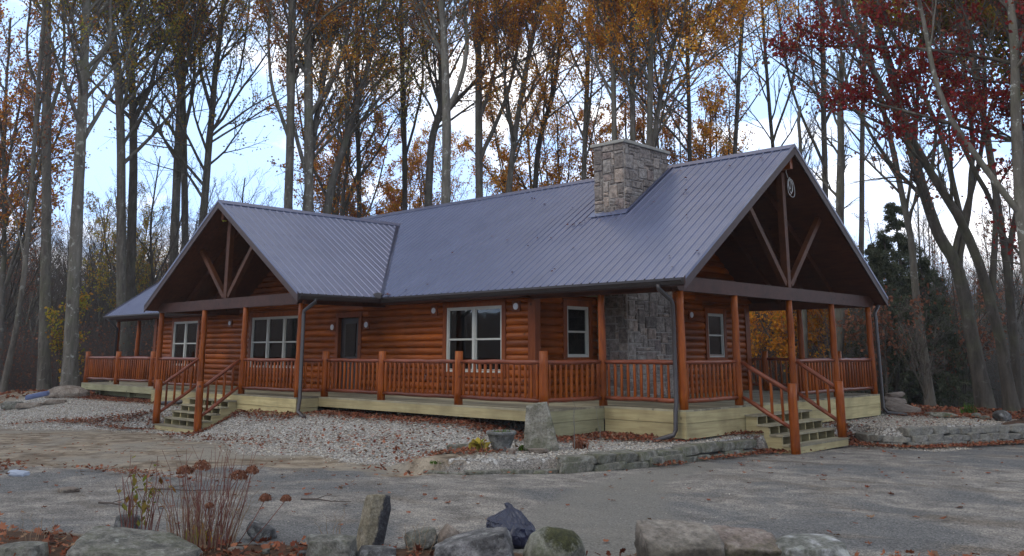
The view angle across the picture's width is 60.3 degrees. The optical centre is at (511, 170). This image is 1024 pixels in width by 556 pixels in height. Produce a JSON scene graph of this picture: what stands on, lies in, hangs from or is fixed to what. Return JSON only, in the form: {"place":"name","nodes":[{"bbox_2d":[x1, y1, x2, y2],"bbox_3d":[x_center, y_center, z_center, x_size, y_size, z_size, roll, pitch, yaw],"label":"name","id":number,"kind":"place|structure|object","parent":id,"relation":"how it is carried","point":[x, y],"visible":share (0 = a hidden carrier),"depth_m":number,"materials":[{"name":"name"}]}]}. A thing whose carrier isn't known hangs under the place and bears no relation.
{"place":"outdoors","nodes":[
{"label":"outdoors","id":0,"kind":"place"},
{"bbox_2d":[0,436,1023,555],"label":"driveway","id":1,"kind":"structure","parent":0,"point":[764,497],"depth_m":10.95,"materials":[{"name":"gravel"}]},
{"bbox_2d":[246,520,276,541],"bbox_3d":[-2.327,3.358,8.188,0.246,0.183,0.219,0,-12,2],"label":"boulder","id":2,"kind":"object","parent":1,"relation":"on","point":[256,527],"visible":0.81,"depth_m":8.11,"materials":[{"name":"stone"}]},
{"bbox_2d":[486,502,535,548],"bbox_3d":[-0.005,3.202,7.940,0.437,0.398,0.389,3,-12,-13],"label":"bin bag","id":3,"kind":"object","parent":1,"relation":"on","point":[517,524],"visible":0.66,"depth_m":7.82,"materials":[{"name":"blue"}]},
{"bbox_2d":[634,519,724,555],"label":"boulder","id":4,"kind":"object","parent":1,"relation":"on","point":[662,537],"visible":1,"depth_m":7.12,"materials":[{"name":"stone"}]},
{"bbox_2d":[711,525,781,555],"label":"boulder","id":5,"kind":"object","parent":1,"relation":"on","point":[747,541],"visible":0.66,"depth_m":7.16,"materials":[{"name":"stone"}]},
{"bbox_2d":[775,534,849,555],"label":"boulder","id":6,"kind":"object","parent":1,"relation":"on","point":[807,545],"visible":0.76,"depth_m":7.04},
{"bbox_2d":[0,376,1023,555],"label":"ground","id":7,"kind":"structure","parent":0,"point":[94,454],"depth_m":16.02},
{"bbox_2d":[0,541,48,555],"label":"boulder","id":8,"kind":"object","parent":7,"relation":"on","point":[30,548],"visible":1,"depth_m":7.23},
{"bbox_2d":[5,194,68,388],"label":"tree","id":9,"kind":"object","parent":7,"relation":"on","point":[33,302],"visible":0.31,"depth_m":59.00,"materials":[{"name":"brown plant"}]},
{"bbox_2d":[10,214,68,353],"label":"tree","id":10,"kind":"object","parent":7,"relation":"on","point":[36,318],"visible":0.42,"depth_m":64.08,"materials":[{"name":"brown plant"}]},
{"bbox_2d":[0,30,87,260],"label":"tree","id":11,"kind":"object","parent":7,"relation":"on","point":[10,137],"visible":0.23,"depth_m":48.63,"materials":[{"name":"brown plant"}]},
{"bbox_2d":[0,0,94,378],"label":"tree","id":12,"kind":"object","parent":7,"relation":"on","point":[4,278],"visible":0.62,"depth_m":45.95,"materials":[{"name":"brown plant"}]},
{"bbox_2d":[0,0,124,392],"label":"tree","id":13,"kind":"object","parent":7,"relation":"on","point":[25,251],"visible":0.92,"depth_m":36.79,"materials":[{"name":"brown plant"}]},
{"bbox_2d":[20,0,107,389],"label":"tree","id":14,"kind":"object","parent":7,"relation":"on","point":[44,376],"visible":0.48,"depth_m":40.23,"materials":[{"name":"grey plant"}]},
{"bbox_2d":[45,286,94,386],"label":"tree","id":15,"kind":"object","parent":7,"relation":"on","point":[60,331],"visible":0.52,"depth_m":38.30,"materials":[{"name":"brown plant"}]},
{"bbox_2d":[0,306,153,391],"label":"undergrowth","id":16,"kind":"object","parent":7,"relation":"on","point":[25,372],"visible":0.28,"depth_m":46.75,"materials":[{"name":"brown plant"}]},
{"bbox_2d":[0,198,65,342],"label":"tree","id":17,"kind":"object","parent":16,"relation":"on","point":[17,282],"visible":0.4,"depth_m":54.85,"materials":[{"name":"brown plant"}]},
{"bbox_2d":[82,181,137,349],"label":"tree","id":18,"kind":"object","parent":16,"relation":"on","point":[94,282],"visible":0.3,"depth_m":71.77,"materials":[{"name":"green plant"}]},
{"bbox_2d":[51,232,115,345],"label":"tree","id":19,"kind":"object","parent":7,"relation":"on","point":[90,288],"visible":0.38,"depth_m":58.73,"materials":[{"name":"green plant"}]},
{"bbox_2d":[0,0,174,385],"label":"tree","id":20,"kind":"object","parent":7,"relation":"on","point":[70,375],"visible":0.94,"depth_m":38.54,"materials":[{"name":"grey plant"}]},
{"bbox_2d":[0,0,233,369],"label":"tree","id":21,"kind":"object","parent":7,"relation":"on","point":[121,102],"visible":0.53,"depth_m":47.73,"materials":[{"name":"brown plant"}]},
{"bbox_2d":[81,180,170,322],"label":"tree","id":22,"kind":"object","parent":7,"relation":"on","point":[144,280],"visible":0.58,"depth_m":57.07,"materials":[{"name":"brown plant"}]},
{"bbox_2d":[51,0,216,355],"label":"tree","id":23,"kind":"object","parent":7,"relation":"on","point":[131,230],"visible":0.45,"depth_m":48.59,"materials":[{"name":"brown plant"}]},
{"bbox_2d":[66,526,202,555],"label":"boulder","id":24,"kind":"object","parent":7,"relation":"on","point":[107,541],"visible":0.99,"depth_m":7.16,"materials":[{"name":"stone"}]},
{"bbox_2d":[115,456,175,530],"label":"leafy stalks","id":25,"kind":"object","parent":7,"relation":"on","point":[144,506],"visible":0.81,"depth_m":8.16,"materials":[{"name":"brown plant"}]},
{"bbox_2d":[101,140,218,348],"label":"tree","id":26,"kind":"object","parent":7,"relation":"on","point":[153,279],"visible":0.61,"depth_m":48.17,"materials":[{"name":"brown plant"}]},
{"bbox_2d":[123,0,260,268],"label":"tree","id":27,"kind":"object","parent":7,"relation":"on","point":[176,196],"visible":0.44,"depth_m":51.27,"materials":[{"name":"brown plant"}]},
{"bbox_2d":[118,0,287,250],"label":"tree","id":28,"kind":"object","parent":7,"relation":"on","point":[184,180],"visible":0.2,"depth_m":51.84,"materials":[{"name":"brown plant"}]},
{"bbox_2d":[89,0,337,226],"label":"tree","id":29,"kind":"object","parent":7,"relation":"on","point":[211,126],"visible":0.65,"depth_m":51.28,"materials":[{"name":"grey plant"}]},
{"bbox_2d":[154,445,291,552],"bbox_3d":[-2.661,2.912,7.887,0.972,0.862,1.027,-11,-16,43],"label":"dried hydrangea","id":30,"kind":"object","parent":7,"relation":"on","point":[196,532],"visible":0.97,"depth_m":7.81,"materials":[{"name":"brown plant"}]},
{"bbox_2d":[164,151,281,234],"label":"tree","id":31,"kind":"object","parent":7,"relation":"on","point":[239,191],"visible":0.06,"depth_m":62.91,"materials":[{"name":"brown plant"}]},
{"bbox_2d":[210,0,404,208],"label":"tree","id":32,"kind":"object","parent":7,"relation":"on","point":[288,125],"visible":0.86,"depth_m":47.79,"materials":[{"name":"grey plant"}]},
{"bbox_2d":[226,0,400,211],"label":"tree","id":33,"kind":"object","parent":7,"relation":"on","point":[306,158],"visible":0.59,"depth_m":48.49,"materials":[{"name":"brown plant"}]},
{"bbox_2d":[306,534,357,555],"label":"boulder","id":34,"kind":"object","parent":7,"relation":"on","point":[332,545],"visible":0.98,"depth_m":6.95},
{"bbox_2d":[254,22,418,217],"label":"tree","id":35,"kind":"object","parent":7,"relation":"on","point":[366,151],"visible":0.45,"depth_m":58.45,"materials":[{"name":"orange plant"}]},
{"bbox_2d":[271,0,402,210],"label":"tree","id":36,"kind":"object","parent":7,"relation":"on","point":[326,53],"visible":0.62,"depth_m":48.28,"materials":[{"name":"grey plant"}]},
{"bbox_2d":[293,84,420,216],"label":"tree","id":37,"kind":"object","parent":7,"relation":"on","point":[397,136],"visible":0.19,"depth_m":65.00,"materials":[{"name":"orange plant"}]},
{"bbox_2d":[302,0,437,217],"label":"tree","id":38,"kind":"object","parent":7,"relation":"on","point":[359,174],"visible":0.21,"depth_m":56.48,"materials":[{"name":"orange plant"}]},
{"bbox_2d":[356,494,390,550],"bbox_3d":[-1.219,3.112,7.688,0.235,0.564,0.343,-11,-16,43],"label":"boulder","id":39,"kind":"object","parent":7,"relation":"on","point":[374,520],"visible":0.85,"depth_m":7.64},
{"bbox_2d":[280,0,472,213],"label":"tree","id":40,"kind":"object","parent":7,"relation":"on","point":[349,132],"visible":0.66,"depth_m":50.18,"materials":[{"name":"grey plant"}]},
{"bbox_2d":[357,545,395,555],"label":"boulder","id":41,"kind":"object","parent":7,"relation":"on","point":[374,550],"visible":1,"depth_m":7.02,"materials":[{"name":"stone"}]},
{"bbox_2d":[323,0,490,210],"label":"tree","id":42,"kind":"object","parent":7,"relation":"on","point":[405,147],"visible":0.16,"depth_m":58.06,"materials":[{"name":"orange plant"}]},
{"bbox_2d":[370,136,451,214],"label":"tree","id":43,"kind":"object","parent":7,"relation":"on","point":[411,178],"visible":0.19,"depth_m":64.29,"materials":[{"name":"orange plant"}]},
{"bbox_2d":[404,526,436,550],"bbox_3d":[-0.803,3.257,7.780,0.290,0.198,0.236,3,-12,-15],"label":"boulder","id":44,"kind":"object","parent":7,"relation":"on","point":[429,537],"visible":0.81,"depth_m":7.70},
{"bbox_2d":[382,119,498,212],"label":"tree","id":45,"kind":"object","parent":7,"relation":"on","point":[453,152],"visible":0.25,"depth_m":66.70,"materials":[{"name":"orange plant"}]},
{"bbox_2d":[400,0,486,203],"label":"tree","id":46,"kind":"object","parent":7,"relation":"on","point":[448,102],"visible":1,"depth_m":46.14,"materials":[{"name":"grey plant"}]},
{"bbox_2d":[358,0,573,206],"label":"tree","id":47,"kind":"object","parent":7,"relation":"on","point":[437,121],"visible":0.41,"depth_m":53.43,"materials":[{"name":"orange plant"}]},
{"bbox_2d":[434,527,513,555],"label":"boulder","id":48,"kind":"object","parent":7,"relation":"on","point":[496,541],"visible":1,"depth_m":6.83,"materials":[{"name":"stone"}]},
{"bbox_2d":[81,138,907,454],"bbox_3d":[-3.815,4.184,27.746,27.637,7.542,13.180,-11,-16,43],"label":"log cabin","id":49,"kind":"object","parent":7,"relation":"on","point":[613,320],"visible":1,"depth_m":21.88,"materials":[{"name":"pine logs"},{"name":"green treated pine"},{"name":"painted metal"}]},
{"bbox_2d":[170,316,200,368],"bbox_3d":[-11.512,6.063,31.064,2.100,1.800,0.120,-11,-16,43],"label":"window","id":50,"kind":"structure","parent":49,"relation":"in","point":[185,333],"depth_m":31.10,"materials":[{"name":"plastic"}]},
{"bbox_2d":[247,310,297,371],"bbox_3d":[-7.255,5.235,27.064,3.100,1.810,0.120,-11,-16,43],"label":"window","id":51,"kind":"structure","parent":49,"relation":"in","point":[272,334],"depth_m":27.22,"materials":[{"name":"glass"}]},
{"bbox_2d":[333,312,362,388],"bbox_3d":[-4.499,5.039,24.477,1.200,2.150,0.178,-11,-16,43],"label":"door","id":52,"kind":"structure","parent":49,"relation":"in","point":[349,336],"depth_m":24.59,"materials":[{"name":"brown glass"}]},
{"bbox_2d":[442,299,506,377],"bbox_3d":[-0.909,4.006,21.100,2.210,1.810,0.120,-11,-16,43],"label":"window","id":53,"kind":"structure","parent":49,"relation":"in","point":[477,329],"depth_m":21.07,"materials":[{"name":"glass"}]},
{"bbox_2d":[561,298,592,359],"bbox_3d":[1.541,3.780,20.841,0.120,1.450,1.100,-11,-16,43],"label":"window","id":54,"kind":"structure","parent":49,"relation":"in","point":[577,332],"depth_m":20.87,"materials":[{"name":"plastic"}]},
{"bbox_2d":[703,307,727,359],"bbox_3d":[5.602,4.510,24.290,0.120,1.450,1.110,-11,-16,43],"label":"window","id":55,"kind":"structure","parent":49,"relation":"in","point":[715,329],"depth_m":24.34,"materials":[{"name":"plastic"}]},
{"bbox_2d":[486,429,516,451],"bbox_3d":[-0.182,4.576,14.980,0.520,0.367,0.520,-11,-16,43],"label":"flower pot","id":56,"kind":"object","parent":7,"relation":"on","point":[500,439],"visible":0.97,"depth_m":14.82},
{"bbox_2d":[0,394,1018,467],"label":"gravel bed","id":57,"kind":"object","parent":7,"relation":"on","point":[888,431],"visible":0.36,"depth_m":18.96,"materials":[{"name":"gravel"}]},
{"bbox_2d":[44,385,89,397],"bbox_3d":[-15.349,7.775,30.433,1.503,0.706,1.018,0,-12,1],"label":"rock","id":58,"kind":"object","parent":57,"relation":"on","point":[71,391],"visible":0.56,"depth_m":30.11,"materials":[{"name":"beige stone"}]},
{"bbox_2d":[0,393,1023,481],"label":"leaf drift","id":59,"kind":"object","parent":57,"relation":"on","point":[606,435],"visible":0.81,"depth_m":18.39,"materials":[{"name":"plant"}]},
{"bbox_2d":[524,402,558,450],"bbox_3d":[0.502,4.404,15.144,0.621,0.837,0.470,0,-12,-1],"label":"standing stone","id":60,"kind":"object","parent":57,"relation":"on","point":[539,431],"visible":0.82,"depth_m":14.96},
{"bbox_2d":[423,439,756,474],"bbox_3d":[1.920,4.928,15.080,7.108,0.401,1.377,7,-13,-30],"label":"stone edging","id":61,"kind":"object","parent":57,"relation":"on","point":[611,460],"visible":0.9,"depth_m":14.47,"materials":[{"name":"stone"}]},
{"bbox_2d":[0,400,1021,555],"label":"scattered leaves","id":62,"kind":"object","parent":7,"relation":"on","point":[607,540],"visible":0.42,"depth_m":13.24,"materials":[{"name":"brown plant"}]},
{"bbox_2d":[0,455,1023,555],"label":"rocks","id":63,"kind":"object","parent":7,"relation":"on","point":[278,545],"visible":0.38,"depth_m":7.63,"materials":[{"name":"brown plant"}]},
{"bbox_2d":[452,0,579,197],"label":"tree","id":64,"kind":"object","parent":7,"relation":"on","point":[480,149],"visible":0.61,"depth_m":52.03,"materials":[{"name":"orange plant"}]},
{"bbox_2d":[439,51,600,202],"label":"tree","id":65,"kind":"object","parent":7,"relation":"on","point":[497,143],"visible":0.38,"depth_m":64.10,"materials":[{"name":"orange plant"}]},
{"bbox_2d":[458,0,603,192],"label":"tree","id":66,"kind":"object","parent":7,"relation":"on","point":[519,106],"visible":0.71,"depth_m":51.27,"materials":[{"name":"orange plant"}]},
{"bbox_2d":[491,77,593,193],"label":"tree","id":67,"kind":"object","parent":7,"relation":"on","point":[558,155],"visible":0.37,"depth_m":58.93,"materials":[{"name":"orange plant"}]},
{"bbox_2d":[523,526,585,555],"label":"boulder","id":68,"kind":"object","parent":7,"relation":"on","point":[549,541],"visible":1,"depth_m":6.94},
{"bbox_2d":[498,0,643,187],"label":"tree","id":69,"kind":"object","parent":7,"relation":"on","point":[537,155],"visible":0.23,"depth_m":55.40,"materials":[{"name":"orange plant"}]},
{"bbox_2d":[508,0,685,179],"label":"tree","id":70,"kind":"object","parent":7,"relation":"on","point":[587,113],"visible":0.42,"depth_m":51.01,"materials":[{"name":"orange plant"}]},
{"bbox_2d":[547,0,689,145],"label":"tree","id":71,"kind":"object","parent":7,"relation":"on","point":[649,88],"visible":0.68,"depth_m":44.09,"materials":[{"name":"orange plant"}]},
{"bbox_2d":[536,0,703,140],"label":"tree","id":72,"kind":"object","parent":7,"relation":"on","point":[596,37],"visible":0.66,"depth_m":44.36,"materials":[{"name":"orange plant"}]},
{"bbox_2d":[570,44,702,180],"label":"tree","id":73,"kind":"object","parent":7,"relation":"on","point":[625,107],"visible":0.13,"depth_m":61.52,"materials":[{"name":"orange plant"}]},
{"bbox_2d":[529,0,772,161],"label":"tree","id":74,"kind":"object","parent":7,"relation":"on","point":[688,149],"visible":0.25,"depth_m":48.62,"materials":[{"name":"orange plant"}]},
{"bbox_2d":[584,0,718,141],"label":"tree","id":75,"kind":"object","parent":7,"relation":"on","point":[632,107],"visible":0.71,"depth_m":43.63,"materials":[{"name":"orange plant"}]},
{"bbox_2d":[600,46,732,164],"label":"tree","id":76,"kind":"object","parent":7,"relation":"on","point":[640,126],"visible":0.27,"depth_m":56.47,"materials":[{"name":"orange plant"}]},
{"bbox_2d":[585,0,847,147],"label":"tree","id":77,"kind":"object","parent":7,"relation":"on","point":[714,16],"visible":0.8,"depth_m":44.38,"materials":[{"name":"orange plant"}]},
{"bbox_2d":[676,60,764,161],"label":"tree","id":78,"kind":"object","parent":7,"relation":"on","point":[710,133],"visible":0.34,"depth_m":57.15,"materials":[{"name":"orange plant"}]},
{"bbox_2d":[668,0,851,153],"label":"tree","id":79,"kind":"object","parent":7,"relation":"on","point":[737,81],"visible":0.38,"depth_m":51.71,"materials":[{"name":"orange plant"}]},
{"bbox_2d":[687,0,858,159],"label":"tree","id":80,"kind":"object","parent":7,"relation":"on","point":[772,136],"visible":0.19,"depth_m":58.14,"materials":[{"name":"orange plant"}]},
{"bbox_2d":[749,245,858,382],"bbox_3d":[10.874,6.020,35.577,7.387,6.443,4.018,-8,-14,36],"label":"tree","id":81,"kind":"object","parent":7,"relation":"on","point":[776,341],"visible":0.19,"depth_m":34.68,"materials":[{"name":"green plant"}]},
{"bbox_2d":[744,0,870,196],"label":"tree","id":82,"kind":"object","parent":7,"relation":"on","point":[824,117],"visible":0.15,"depth_m":53.85,"materials":[{"name":"orange plant"}]},
{"bbox_2d":[784,87,837,390],"bbox_3d":[11.406,2.555,34.236,1.999,12.438,3.737,6,-13,-28],"label":"tree","id":83,"kind":"object","parent":7,"relation":"on","point":[804,312],"visible":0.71,"depth_m":34.31,"materials":[{"name":"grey plant"}]},
{"bbox_2d":[802,35,862,388],"bbox_3d":[12.671,1.692,34.188,2.964,14.086,3.212,-11,-16,43],"label":"tree","id":84,"kind":"object","parent":7,"relation":"on","point":[839,194],"visible":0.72,"depth_m":33.80,"materials":[{"name":"grey plant"}]},
{"bbox_2d":[768,0,935,256],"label":"tree","id":85,"kind":"object","parent":7,"relation":"on","point":[862,199],"visible":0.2,"depth_m":51.17,"materials":[{"name":"dark bark"},{"name":"twig bark"},{"name":"red leaves"}]},
{"bbox_2d":[750,273,954,390],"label":"undergrowth","id":86,"kind":"object","parent":7,"relation":"on","point":[772,363],"visible":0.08,"depth_m":37.04,"materials":[{"name":"brown plant"}]},
{"bbox_2d":[792,0,956,405],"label":"tree","id":87,"kind":"object","parent":7,"relation":"on","point":[906,212],"visible":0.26,"depth_m":31.58,"materials":[{"name":"brown plant"}]},
{"bbox_2d":[750,0,1022,412],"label":"tree","id":88,"kind":"object","parent":7,"relation":"on","point":[1010,399],"visible":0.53,"depth_m":25.40,"materials":[{"name":"red plant"}]},
{"bbox_2d":[835,285,938,392],"bbox_3d":[13.086,5.909,30.567,3.282,4.410,3.929,-8,-14,34],"label":"tree","id":89,"kind":"object","parent":7,"relation":"on","point":[884,324],"visible":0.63,"depth_m":30.22,"materials":[{"name":"brown plant"}]},
{"bbox_2d":[762,0,1023,264],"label":"tree","id":90,"kind":"object","parent":7,"relation":"on","point":[966,102],"visible":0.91,"depth_m":20.82,"materials":[{"name":"red plant"}]},
{"bbox_2d":[770,267,1023,408],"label":"undergrowth","id":91,"kind":"object","parent":7,"relation":"on","point":[994,381],"visible":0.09,"depth_m":33.80,"materials":[{"name":"brown plant"}]},
{"bbox_2d":[880,392,921,414],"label":"boulders","id":92,"kind":"object","parent":7,"relation":"on","point":[894,402],"visible":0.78,"depth_m":23.55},
{"bbox_2d":[831,230,973,406],"bbox_3d":[13.696,5.604,32.379,5.502,6.994,4.542,-11,-16,43],"label":"conifer","id":93,"kind":"object","parent":7,"relation":"on","point":[880,264],"visible":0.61,"depth_m":32.03,"materials":[{"name":"green plant"}]},
{"bbox_2d":[880,300,949,404],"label":"tree","id":94,"kind":"object","parent":7,"relation":"on","point":[918,355],"visible":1,"depth_m":28.23,"materials":[{"name":"grey plant"}]},
{"bbox_2d":[851,201,989,406],"bbox_3d":[15.890,5.960,36.154,6.663,9.741,6.280,-11,-16,43],"label":"conifer","id":95,"kind":"object","parent":7,"relation":"on","point":[892,221],"visible":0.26,"depth_m":36.71,"materials":[{"name":"green plant"}]},
{"bbox_2d":[843,0,1007,408],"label":"tree","id":96,"kind":"object","parent":7,"relation":"on","point":[983,396],"visible":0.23,"depth_m":29.07,"materials":[{"name":"brown plant"}]},
{"bbox_2d":[889,184,964,295],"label":"tree","id":97,"kind":"object","parent":7,"relation":"on","point":[919,230],"visible":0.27,"depth_m":57.58,"materials":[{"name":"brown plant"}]},
{"bbox_2d":[847,0,1023,108],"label":"tree","id":98,"kind":"object","parent":7,"relation":"on","point":[1001,39],"visible":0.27,"depth_m":28.84,"materials":[{"name":"red plant"}]},
{"bbox_2d":[855,423,1023,448],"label":"dry stone wall","id":99,"kind":"structure","parent":7,"relation":"on","point":[921,435],"depth_m":19.28,"materials":[{"name":"stone"}]},
{"bbox_2d":[884,257,1007,406],"bbox_3d":[16.067,6.108,32.620,4.783,6.283,3.552,-11,-16,43],"label":"tree","id":100,"kind":"object","parent":7,"relation":"on","point":[982,341],"visible":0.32,"depth_m":32.12,"materials":[{"name":"brown plant"}]},
{"bbox_2d":[899,256,994,406],"bbox_3d":[15.470,6.668,33.364,4.768,6.831,4.800,-11,-16,43],"label":"conifer","id":101,"kind":"object","parent":7,"relation":"on","point":[924,264],"visible":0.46,"depth_m":33.11,"materials":[{"name":"green plant"}]},
{"bbox_2d":[880,402,1023,418],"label":"bank litter","id":102,"kind":"object","parent":7,"relation":"on","point":[952,408],"visible":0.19,"depth_m":24.88,"materials":[{"name":"brown plant"}]},
{"bbox_2d":[902,0,1023,287],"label":"tree","id":103,"kind":"object","parent":7,"relation":"on","point":[1016,204],"visible":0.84,"depth_m":19.60,"materials":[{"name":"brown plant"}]},
{"bbox_2d":[919,0,1023,407],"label":"tree","id":104,"kind":"object","parent":7,"relation":"on","point":[1013,334],"visible":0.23,"depth_m":26.04,"materials":[{"name":"brown plant"}]},
{"bbox_2d":[948,169,1023,361],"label":"tree","id":105,"kind":"object","parent":7,"relation":"on","point":[1009,186],"visible":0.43,"depth_m":38.32,"materials":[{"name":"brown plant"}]},
{"bbox_2d":[0,0,1023,293],"label":"sky","id":106,"kind":"structure","parent":0,"point":[99,177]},
{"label":"hills","id":107,"kind":"structure","parent":0,"visible":0},
{"bbox_2d":[0,162,520,351],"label":"woods","id":108,"kind":"object","parent":107,"relation":"on","point":[81,288],"visible":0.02,"depth_m":78.61,"materials":[{"name":"brown plant"}]},
{"bbox_2d":[854,215,1023,357],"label":"woods","id":109,"kind":"object","parent":107,"relation":"on","point":[974,284],"visible":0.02,"depth_m":80.36,"materials":[{"name":"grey plant"}]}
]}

